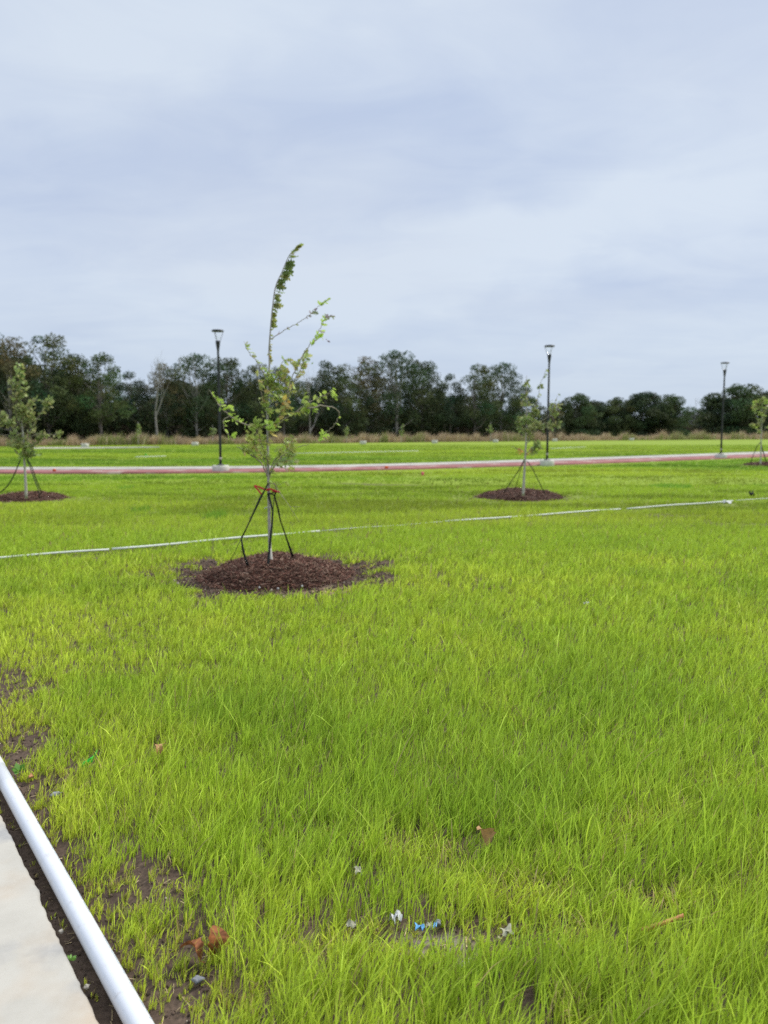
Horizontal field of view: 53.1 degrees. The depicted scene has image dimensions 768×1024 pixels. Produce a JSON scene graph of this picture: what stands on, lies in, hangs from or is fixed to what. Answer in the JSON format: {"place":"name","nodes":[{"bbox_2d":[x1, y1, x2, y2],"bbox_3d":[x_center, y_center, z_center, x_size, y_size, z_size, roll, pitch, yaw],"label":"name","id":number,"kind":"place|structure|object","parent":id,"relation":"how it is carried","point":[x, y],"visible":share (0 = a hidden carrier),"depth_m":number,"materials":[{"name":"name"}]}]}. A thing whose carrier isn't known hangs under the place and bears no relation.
{"place":"outdoors","nodes":[
{"label":"outdoors","id":0,"kind":"place"},
{"bbox_2d":[34,446,159,448],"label":"path","id":1,"kind":"structure","parent":0,"point":[90,447],"depth_m":63.64,"materials":[{"name":"concrete"}]},
{"bbox_2d":[0,432,767,1023],"bbox_3d":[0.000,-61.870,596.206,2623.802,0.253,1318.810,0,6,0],"label":"ground","id":2,"kind":"structure","parent":0,"point":[80,964],"depth_m":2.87,"materials":[{"name":"green plant"}]},
{"bbox_2d":[0,335,20,419],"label":"tree","id":3,"kind":"object","parent":2,"relation":"on","point":[4,384],"visible":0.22,"depth_m":78.23,"materials":[{"name":"green plant"}]},
{"bbox_2d":[12,763,24,773],"bbox_3d":[-1.615,1.130,3.389,0.057,0.034,0.060,3,7,28],"label":"weed","id":4,"kind":"object","parent":2,"relation":"on","point":[17,769],"visible":0.96,"depth_m":3.40,"materials":[{"name":"green plant"}]},
{"bbox_2d":[0,336,46,435],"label":"tree","id":5,"kind":"object","parent":2,"relation":"on","point":[5,365],"visible":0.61,"depth_m":77.49,"materials":[{"name":"green plant"}]},
{"bbox_2d":[0,489,75,502],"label":"mulch mound","id":6,"kind":"object","parent":2,"relation":"on","point":[13,496],"visible":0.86,"depth_m":16.51,"materials":[{"name":"brown wood"}]},
{"bbox_2d":[0,362,63,497],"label":"oak sapling","id":7,"kind":"object","parent":6,"relation":"on","point":[25,413],"visible":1,"depth_m":15.54,"materials":[{"name":"green plant"}]},
{"bbox_2d":[0,460,20,492],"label":"guy strap","id":8,"kind":"object","parent":7,"relation":"attached to","point":[12,477],"visible":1,"depth_m":15.67,"materials":[{"name":"green fabric"}]},
{"bbox_2d":[27,460,39,497],"bbox_3d":[-7.067,-0.670,15.499,0.534,0.769,0.028,5,8,42],"label":"guy strap","id":9,"kind":"object","parent":7,"relation":"attached to","point":[34,478],"visible":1,"depth_m":15.48,"materials":[{"name":"black fabric"}]},
{"bbox_2d":[28,460,41,493],"bbox_3d":[-7.166,-0.718,15.814,0.074,0.738,0.336,2,7,22],"label":"guy strap","id":10,"kind":"object","parent":7,"relation":"attached to","point":[35,477],"visible":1,"depth_m":15.81,"materials":[{"name":"fabric"}]},
{"bbox_2d":[0,815,98,1023],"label":"concrete walk","id":11,"kind":"structure","parent":2,"relation":"on","point":[39,983],"depth_m":2.13,"materials":[{"name":"beige concrete"}]},
{"bbox_2d":[7,332,96,437],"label":"tree","id":12,"kind":"object","parent":2,"relation":"on","point":[47,382],"visible":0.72,"depth_m":80.71,"materials":[{"name":"green plant"}]},
{"bbox_2d":[0,548,108,558],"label":"slim pipe","id":13,"kind":"object","parent":2,"relation":"on","point":[75,551],"visible":0.85,"depth_m":9.19,"materials":[{"name":"white plastic"}]},
{"bbox_2d":[50,791,61,797],"bbox_3d":[-1.353,1.166,3.175,0.052,0.022,0.024,-3,7,-28],"label":"stone","id":14,"kind":"object","parent":2,"relation":"on","point":[55,793],"visible":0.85,"depth_m":3.17,"materials":[{"name":"grey stone"}]},
{"bbox_2d":[67,955,75,960],"bbox_3d":[-0.893,1.267,2.185,0.039,0.016,0.031,-3,7,-29],"label":"weed","id":15,"kind":"object","parent":2,"relation":"on","point":[71,958],"visible":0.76,"depth_m":2.19,"materials":[{"name":"green plant"}]},
{"bbox_2d":[40,353,107,436],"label":"tree","id":16,"kind":"object","parent":2,"relation":"on","point":[86,361],"visible":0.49,"depth_m":83.12,"materials":[{"name":"green plant"}]},
{"bbox_2d":[0,756,154,1023],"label":"plastic pipe","id":17,"kind":"object","parent":2,"relation":"on","point":[126,1001],"visible":1,"depth_m":2.32,"materials":[{"name":"white plastic"}]},
{"bbox_2d":[81,443,88,446],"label":"concrete footing","id":18,"kind":"object","parent":2,"relation":"on","point":[84,444],"visible":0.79,"depth_m":67.19,"materials":[{"name":"grey concrete"}]},
{"bbox_2d":[81,751,96,767],"bbox_3d":[-1.294,1.090,3.388,0.075,0.063,0.043,-5,8,-39],"label":"ribbon","id":19,"kind":"object","parent":2,"relation":"on","point":[91,759],"visible":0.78,"depth_m":3.37,"materials":[{"name":"green plastic"}]},
{"bbox_2d":[60,352,136,436],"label":"tree","id":20,"kind":"object","parent":2,"relation":"on","point":[99,405],"visible":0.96,"depth_m":81.73,"materials":[{"name":"green plant"}]},
{"bbox_2d":[105,370,153,433],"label":"tree","id":21,"kind":"object","parent":2,"relation":"on","point":[140,399],"visible":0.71,"depth_m":87.98,"materials":[{"name":"green plant"}]},
{"bbox_2d":[136,424,141,444],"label":"oak sapling","id":22,"kind":"object","parent":2,"relation":"on","point":[139,427],"visible":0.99,"depth_m":76.87,"materials":[{"name":"green plant"}]},
{"bbox_2d":[155,744,163,753],"bbox_3d":[-1.007,1.058,3.430,0.051,0.030,0.068,29,22,-49],"label":"fallen leaf","id":23,"kind":"object","parent":2,"relation":"on","point":[157,746],"visible":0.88,"depth_m":3.43,"materials":[{"name":"brown plant"}]},
{"bbox_2d":[140,363,190,437],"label":"tree","id":24,"kind":"object","parent":2,"relation":"on","point":[168,410],"visible":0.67,"depth_m":88.40,"materials":[{"name":"green plant"}]},
{"bbox_2d":[151,357,183,435],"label":"bare tree","id":25,"kind":"object","parent":2,"relation":"on","point":[157,391],"visible":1,"depth_m":84.25,"materials":[{"name":"grey plant"}]},
{"bbox_2d":[180,938,204,962],"bbox_3d":[-0.532,1.232,2.169,0.086,0.045,0.065,19,-17,21],"label":"fallen leaf","id":26,"kind":"object","parent":2,"relation":"on","point":[198,944],"visible":1,"depth_m":2.18,"materials":[{"name":"brown plant"}]},
{"bbox_2d":[159,352,227,437],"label":"tree","id":27,"kind":"object","parent":2,"relation":"on","point":[191,360],"visible":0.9,"depth_m":89.14,"materials":[{"name":"green plant"}]},
{"bbox_2d":[191,975,204,985],"bbox_3d":[-0.507,1.279,2.100,0.038,0.027,0.023,-3,7,-29],"label":"stone","id":28,"kind":"object","parent":2,"relation":"on","point":[197,979],"visible":0.99,"depth_m":2.09,"materials":[{"name":"grey stone"}]},
{"bbox_2d":[208,425,216,440],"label":"oak sapling","id":29,"kind":"object","parent":2,"relation":"on","point":[213,429],"visible":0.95,"depth_m":81.89,"materials":[{"name":"green plant"}]},
{"bbox_2d":[112,530,319,549],"bbox_3d":[-2.146,0.365,10.339,2.966,0.039,0.030,-4,7,-35],"label":"slim pipe","id":30,"kind":"object","parent":2,"relation":"on","point":[177,543],"visible":0.76,"depth_m":10.04,"materials":[{"name":"white plastic"}]},
{"bbox_2d":[208,925,230,960],"bbox_3d":[-0.477,1.222,2.179,0.068,0.091,0.053,16,-35,-29],"label":"fallen leaf","id":31,"kind":"object","parent":2,"relation":"on","point":[212,937],"visible":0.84,"depth_m":2.18,"materials":[{"name":"brown plant"}]},
{"bbox_2d":[212,465,228,470],"bbox_3d":[-5.867,-1.455,27.642,0.600,0.440,0.600,0,6,0],"label":"concrete footing","id":32,"kind":"object","parent":2,"relation":"on","point":[220,468],"visible":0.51,"depth_m":27.38,"materials":[{"name":"grey concrete"}]},
{"bbox_2d":[211,329,223,465],"bbox_3d":[-5.867,-4.050,27.365,0.426,4.800,0.426,0,6,0],"label":"lamp post","id":33,"kind":"object","parent":32,"relation":"on","point":[219,413],"visible":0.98,"depth_m":27.31,"materials":[{"name":"black metal"}]},
{"bbox_2d":[198,357,265,438],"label":"tree","id":34,"kind":"object","parent":2,"relation":"on","point":[229,368],"visible":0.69,"depth_m":91.81,"materials":[{"name":"green plant"}]},
{"bbox_2d":[230,363,282,436],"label":"tree","id":35,"kind":"object","parent":2,"relation":"on","point":[256,394],"visible":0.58,"depth_m":91.97,"materials":[{"name":"green plant"}]},
{"bbox_2d":[177,551,379,597],"bbox_3d":[-1.116,0.587,7.957,2.194,0.308,2.228,0,6,0],"label":"mulch mound","id":36,"kind":"object","parent":2,"relation":"on","point":[285,570],"visible":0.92,"depth_m":7.54,"materials":[{"name":"brown wood"}]},
{"bbox_2d":[209,243,340,548],"bbox_3d":[-1.077,-1.015,7.709,1.285,3.246,0.590,0,6,0],"label":"oak sapling","id":37,"kind":"object","parent":36,"relation":"on","point":[270,379],"visible":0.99,"depth_m":7.66,"materials":[{"name":"green plant"}]},
{"bbox_2d":[241,483,268,537],"bbox_3d":[-1.278,-0.015,7.658,0.329,0.542,0.039,-5,8,-39],"label":"guy strap","id":38,"kind":"object","parent":37,"relation":"attached to","point":[258,501],"visible":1,"depth_m":7.64,"materials":[{"name":"black fabric"}]},
{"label":"guy wire","id":39,"kind":"object","parent":38,"relation":"attached to","visible":0},
{"bbox_2d":[241,539,248,565],"bbox_3d":[-1.381,0.403,7.631,0.080,0.282,0.016,-2,6,-18],"label":"guy strap","id":40,"kind":"object","parent":39,"relation":"attached to","point":[244,555],"visible":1,"depth_m":7.63,"materials":[{"name":"black fabric"}]},
{"bbox_2d":[254,485,279,493],"bbox_3d":[-1.171,-0.225,7.712,0.259,0.098,0.044,-2,7,-22],"label":"ribbon","id":41,"kind":"object","parent":37,"relation":"attached to","point":[268,489],"visible":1,"depth_m":7.72,"materials":[{"name":"red plastic"}]},
{"bbox_2d":[267,493,273,563],"bbox_3d":[-1.143,0.216,7.671,0.072,0.799,0.233,0,6,0],"label":"guy strap","id":42,"kind":"object","parent":37,"relation":"attached to","point":[270,539],"visible":0.87,"depth_m":7.68,"materials":[{"name":"black fabric"}]},
{"bbox_2d":[274,497,294,557],"bbox_3d":[-1.049,0.146,7.885,0.307,0.710,0.043,-6,8,-44],"label":"guy strap","id":43,"kind":"object","parent":37,"relation":"attached to","point":[291,552],"visible":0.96,"depth_m":7.92,"materials":[{"name":"black fabric"}]},
{"bbox_2d":[257,366,309,437],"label":"tree","id":44,"kind":"object","parent":2,"relation":"on","point":[292,395],"visible":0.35,"depth_m":93.28,"materials":[{"name":"green plant"}]},
{"bbox_2d":[297,365,322,435],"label":"bare tree","id":45,"kind":"object","parent":2,"relation":"on","point":[308,377],"visible":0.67,"depth_m":95.13,"materials":[{"name":"grey plant"}]},
{"bbox_2d":[297,360,348,430],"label":"tree","id":46,"kind":"object","parent":2,"relation":"on","point":[322,387],"visible":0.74,"depth_m":98.23,"materials":[{"name":"green plant"}]},
{"bbox_2d":[0,556,660,1023],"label":"soil debris","id":47,"kind":"object","parent":2,"relation":"on","point":[230,592],"visible":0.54,"depth_m":4.44,"materials":[{"name":"brown soil"}]},
{"bbox_2d":[316,363,370,436],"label":"tree","id":48,"kind":"object","parent":2,"relation":"on","point":[343,382],"visible":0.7,"depth_m":99.33,"materials":[{"name":"green plant"}]},
{"bbox_2d":[344,425,348,442],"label":"oak sapling","id":49,"kind":"object","parent":2,"relation":"on","point":[345,430],"visible":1,"depth_m":87.61,"materials":[{"name":"green plant"}]},
{"bbox_2d":[295,451,399,453],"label":"slim pipe","id":50,"kind":"object","parent":2,"relation":"on","point":[349,452],"visible":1,"depth_m":50.22,"materials":[{"name":"white plastic"}]},
{"bbox_2d":[346,919,356,928],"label":"litter","id":51,"kind":"object","parent":2,"relation":"on","point":[351,924],"visible":1,"depth_m":2.28,"materials":[{"name":"white paper"}]},
{"bbox_2d":[353,866,362,874],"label":"litter","id":52,"kind":"object","parent":2,"relation":"on","point":[358,868],"visible":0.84,"depth_m":2.54,"materials":[{"name":"white paper"}]},
{"bbox_2d":[346,356,394,434],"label":"tree","id":53,"kind":"object","parent":2,"relation":"on","point":[373,404],"visible":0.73,"depth_m":103.40,"materials":[{"name":"green plant"}]},
{"bbox_2d":[321,521,442,530],"bbox_3d":[0.009,0.214,11.761,2.133,0.018,0.009,-3,7,-30],"label":"slim pipe","id":54,"kind":"object","parent":2,"relation":"on","point":[372,526],"visible":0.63,"depth_m":11.53,"materials":[{"name":"white plastic"}]},
{"bbox_2d":[0,352,767,440],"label":"woodland","id":55,"kind":"object","parent":2,"relation":"on","point":[114,426],"visible":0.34,"depth_m":101.37,"materials":[{"name":"green plant"}]},
{"bbox_2d":[388,909,402,922],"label":"litter","id":56,"kind":"object","parent":2,"relation":"on","point":[396,915],"visible":0.99,"depth_m":2.30,"materials":[{"name":"white paper"}]},
{"bbox_2d":[358,350,433,434],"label":"tree","id":57,"kind":"object","parent":2,"relation":"on","point":[396,395],"visible":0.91,"depth_m":104.09,"materials":[{"name":"green plant"}]},
{"bbox_2d":[414,921,436,930],"bbox_3d":[0.123,1.221,2.267,0.068,0.034,0.022,0,6,0],"label":"wrapper","id":58,"kind":"object","parent":2,"relation":"on","point":[422,927],"visible":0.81,"depth_m":2.26,"materials":[{"name":"blue plastic"}]},
{"bbox_2d":[400,360,453,432],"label":"tree","id":59,"kind":"object","parent":2,"relation":"on","point":[428,369],"visible":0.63,"depth_m":108.04,"materials":[{"name":"green plant"}]},
{"bbox_2d":[435,919,440,926],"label":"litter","id":60,"kind":"object","parent":2,"relation":"on","point":[438,923],"visible":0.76,"depth_m":2.32,"materials":[{"name":"white plastic"}]},
{"bbox_2d":[429,373,468,434],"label":"tree","id":61,"kind":"object","parent":2,"relation":"on","point":[453,395],"visible":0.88,"depth_m":108.76,"materials":[{"name":"green plant"}]},
{"bbox_2d":[456,363,502,433],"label":"tree","id":62,"kind":"object","parent":2,"relation":"on","point":[477,383],"visible":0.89,"depth_m":110.56,"materials":[{"name":"green plant"}]},
{"bbox_2d":[476,826,495,844],"bbox_3d":[0.358,1.141,2.718,0.069,0.092,0.047,-10,25,43],"label":"fallen leaf","id":63,"kind":"object","parent":2,"relation":"on","point":[487,833],"visible":0.84,"depth_m":2.71,"materials":[{"name":"brown plant"}]},
{"bbox_2d":[476,362,524,434],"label":"tree","id":64,"kind":"object","parent":2,"relation":"on","point":[506,381],"visible":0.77,"depth_m":113.86,"materials":[{"name":"green plant"}]},
{"bbox_2d":[500,923,513,936],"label":"litter","id":65,"kind":"object","parent":2,"relation":"on","point":[506,930],"visible":0.98,"depth_m":2.25,"materials":[{"name":"white paper"}]},
{"bbox_2d":[468,486,575,500],"bbox_3d":[3.057,-0.412,17.231,2.466,0.332,2.590,0,6,0],"label":"mulch mound","id":66,"kind":"object","parent":2,"relation":"on","point":[511,494],"visible":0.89,"depth_m":16.73,"materials":[{"name":"brown wood"}]},
{"bbox_2d":[511,369,562,495],"bbox_3d":[3.103,-1.644,15.918,1.124,2.612,0.577,-3,7,-22],"label":"oak sapling","id":67,"kind":"object","parent":66,"relation":"on","point":[534,424],"visible":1,"depth_m":15.82,"materials":[{"name":"green plant"}]},
{"bbox_2d":[504,460,523,492],"bbox_3d":[2.689,-0.736,15.912,0.421,0.688,0.018,0,6,0],"label":"guy strap","id":68,"kind":"object","parent":67,"relation":"attached to","point":[514,476],"visible":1,"depth_m":15.91,"materials":[{"name":"green fabric"}]},
{"bbox_2d":[527,461,545,494],"bbox_3d":[3.154,-0.709,15.915,0.410,0.708,0.018,0,6,0],"label":"guy strap","id":69,"kind":"object","parent":67,"relation":"attached to","point":[536,477],"visible":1,"depth_m":15.91,"materials":[{"name":"fabric"}]},
{"bbox_2d":[506,386,540,428],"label":"tree","id":70,"kind":"object","parent":2,"relation":"on","point":[523,410],"visible":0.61,"depth_m":112.38,"materials":[{"name":"green plant"}]},
{"bbox_2d":[445,508,620,521],"bbox_3d":[2.687,0.048,13.323,3.970,0.035,0.026,-4,7,-30],"label":"slim pipe","id":71,"kind":"object","parent":2,"relation":"on","point":[531,515],"visible":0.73,"depth_m":13.37,"materials":[{"name":"white plastic"}]},
{"bbox_2d":[540,460,553,465],"bbox_3d":[6.897,-1.978,32.552,0.600,0.440,0.600,0,6,0],"label":"concrete footing","id":72,"kind":"object","parent":2,"relation":"on","point":[546,462],"visible":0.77,"depth_m":32.28,"materials":[{"name":"grey concrete"}]},
{"bbox_2d":[544,345,554,459],"bbox_3d":[6.897,-4.573,32.276,0.426,4.800,0.426,-5,8,-40],"label":"lamp post","id":73,"kind":"object","parent":72,"relation":"on","point":[548,395],"visible":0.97,"depth_m":32.23,"materials":[{"name":"black metal"}]},
{"bbox_2d":[541,403,565,437],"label":"tree","id":74,"kind":"object","parent":2,"relation":"on","point":[561,424],"visible":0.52,"depth_m":112.65,"materials":[{"name":"green plant"}]},
{"bbox_2d":[551,393,604,435],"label":"tree","id":75,"kind":"object","parent":2,"relation":"on","point":[586,409],"visible":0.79,"depth_m":119.38,"materials":[{"name":"green plant"}]},
{"bbox_2d":[581,400,614,434],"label":"tree","id":76,"kind":"object","parent":2,"relation":"on","point":[600,406],"visible":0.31,"depth_m":124.78,"materials":[{"name":"green plant"}]},
{"bbox_2d":[596,396,646,436],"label":"tree","id":77,"kind":"object","parent":2,"relation":"on","point":[614,407],"visible":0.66,"depth_m":124.20,"materials":[{"name":"green plant"}]},
{"bbox_2d":[614,391,678,436],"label":"tree","id":78,"kind":"object","parent":2,"relation":"on","point":[639,400],"visible":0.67,"depth_m":124.64,"materials":[{"name":"green plant"}]},
{"bbox_2d":[642,913,683,931],"bbox_3d":[0.820,1.209,2.258,0.144,0.036,0.014,-1,6,-14],"label":"plastic strip","id":79,"kind":"object","parent":2,"relation":"on","point":[678,916],"visible":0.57,"depth_m":2.26,"materials":[{"name":"plastic"}]},
{"bbox_2d":[643,394,698,435],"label":"tree","id":80,"kind":"object","parent":2,"relation":"on","point":[668,403],"visible":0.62,"depth_m":124.88,"materials":[{"name":"green plant"}]},
{"bbox_2d":[626,500,732,508],"bbox_3d":[5.886,-0.149,15.169,3.098,0.035,0.026,-3,7,-30],"label":"slim pipe","id":81,"kind":"object","parent":2,"relation":"on","point":[677,504],"visible":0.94,"depth_m":15.05,"materials":[{"name":"white plastic"}]},
{"bbox_2d":[687,396,698,423],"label":"bare tree","id":82,"kind":"object","parent":2,"relation":"on","point":[695,414],"visible":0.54,"depth_m":136.39,"materials":[{"name":"grey plant"}]},
{"bbox_2d":[686,409,706,427],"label":"tree","id":83,"kind":"object","parent":2,"relation":"on","point":[696,418],"visible":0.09,"depth_m":140.25,"materials":[{"name":"green plant"}]},
{"bbox_2d":[692,397,743,433],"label":"tree","id":84,"kind":"object","parent":2,"relation":"on","point":[728,417],"visible":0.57,"depth_m":134.96,"materials":[{"name":"green plant"}]},
{"bbox_2d":[715,454,726,457],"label":"concrete footing","id":85,"kind":"object","parent":2,"relation":"on","point":[720,455],"visible":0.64,"depth_m":40.35,"materials":[{"name":"grey concrete"}]},
{"bbox_2d":[718,362,729,453],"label":"lamp post","id":86,"kind":"object","parent":85,"relation":"on","point":[725,370],"visible":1,"depth_m":40.31,"materials":[{"name":"black metal"}]},
{"bbox_2d":[692,383,767,434],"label":"tree","id":87,"kind":"object","parent":2,"relation":"on","point":[742,402],"visible":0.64,"depth_m":134.03,"materials":[{"name":"green plant"}]},
{"bbox_2d":[739,461,767,465],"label":"mulch mound","id":88,"kind":"object","parent":2,"relation":"on","point":[763,463],"visible":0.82,"depth_m":32.80,"materials":[{"name":"brown wood"}]},
{"bbox_2d":[744,390,767,429],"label":"tree","id":89,"kind":"object","parent":2,"relation":"on","point":[764,393],"visible":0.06,"depth_m":140.61,"materials":[{"name":"green plant"}]},
{"bbox_2d":[749,395,767,464],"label":"oak sapling","id":90,"kind":"object","parent":2,"relation":"on","point":[763,400],"visible":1,"depth_m":30.97,"materials":[{"name":"green plant"}]},
{"bbox_2d":[0,428,767,445],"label":"dry grass","id":91,"kind":"structure","parent":0,"point":[120,439],"depth_m":93.72,"materials":[{"name":"beige plant"}]},
{"bbox_2d":[0,454,767,473],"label":"red track","id":92,"kind":"structure","parent":0,"point":[321,469],"depth_m":29.41,"materials":[{"name":"red rubber"}]},
{"bbox_2d":[0,451,767,469],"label":"concrete path","id":93,"kind":"structure","parent":0,"point":[301,466],"depth_m":31.43,"materials":[{"name":"grey concrete"}]},
{"bbox_2d":[0,0,767,418],"label":"sky","id":94,"kind":"structure","parent":0,"point":[465,184],"materials":[{"name":"grey"}]},
{"bbox_2d":[399,424,403,442],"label":"oak sapling","id":95,"kind":"object","parent":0,"point":[401,432],"visible":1,"depth_m":89.69,"materials":[{"name":"green plant"}]}
]}

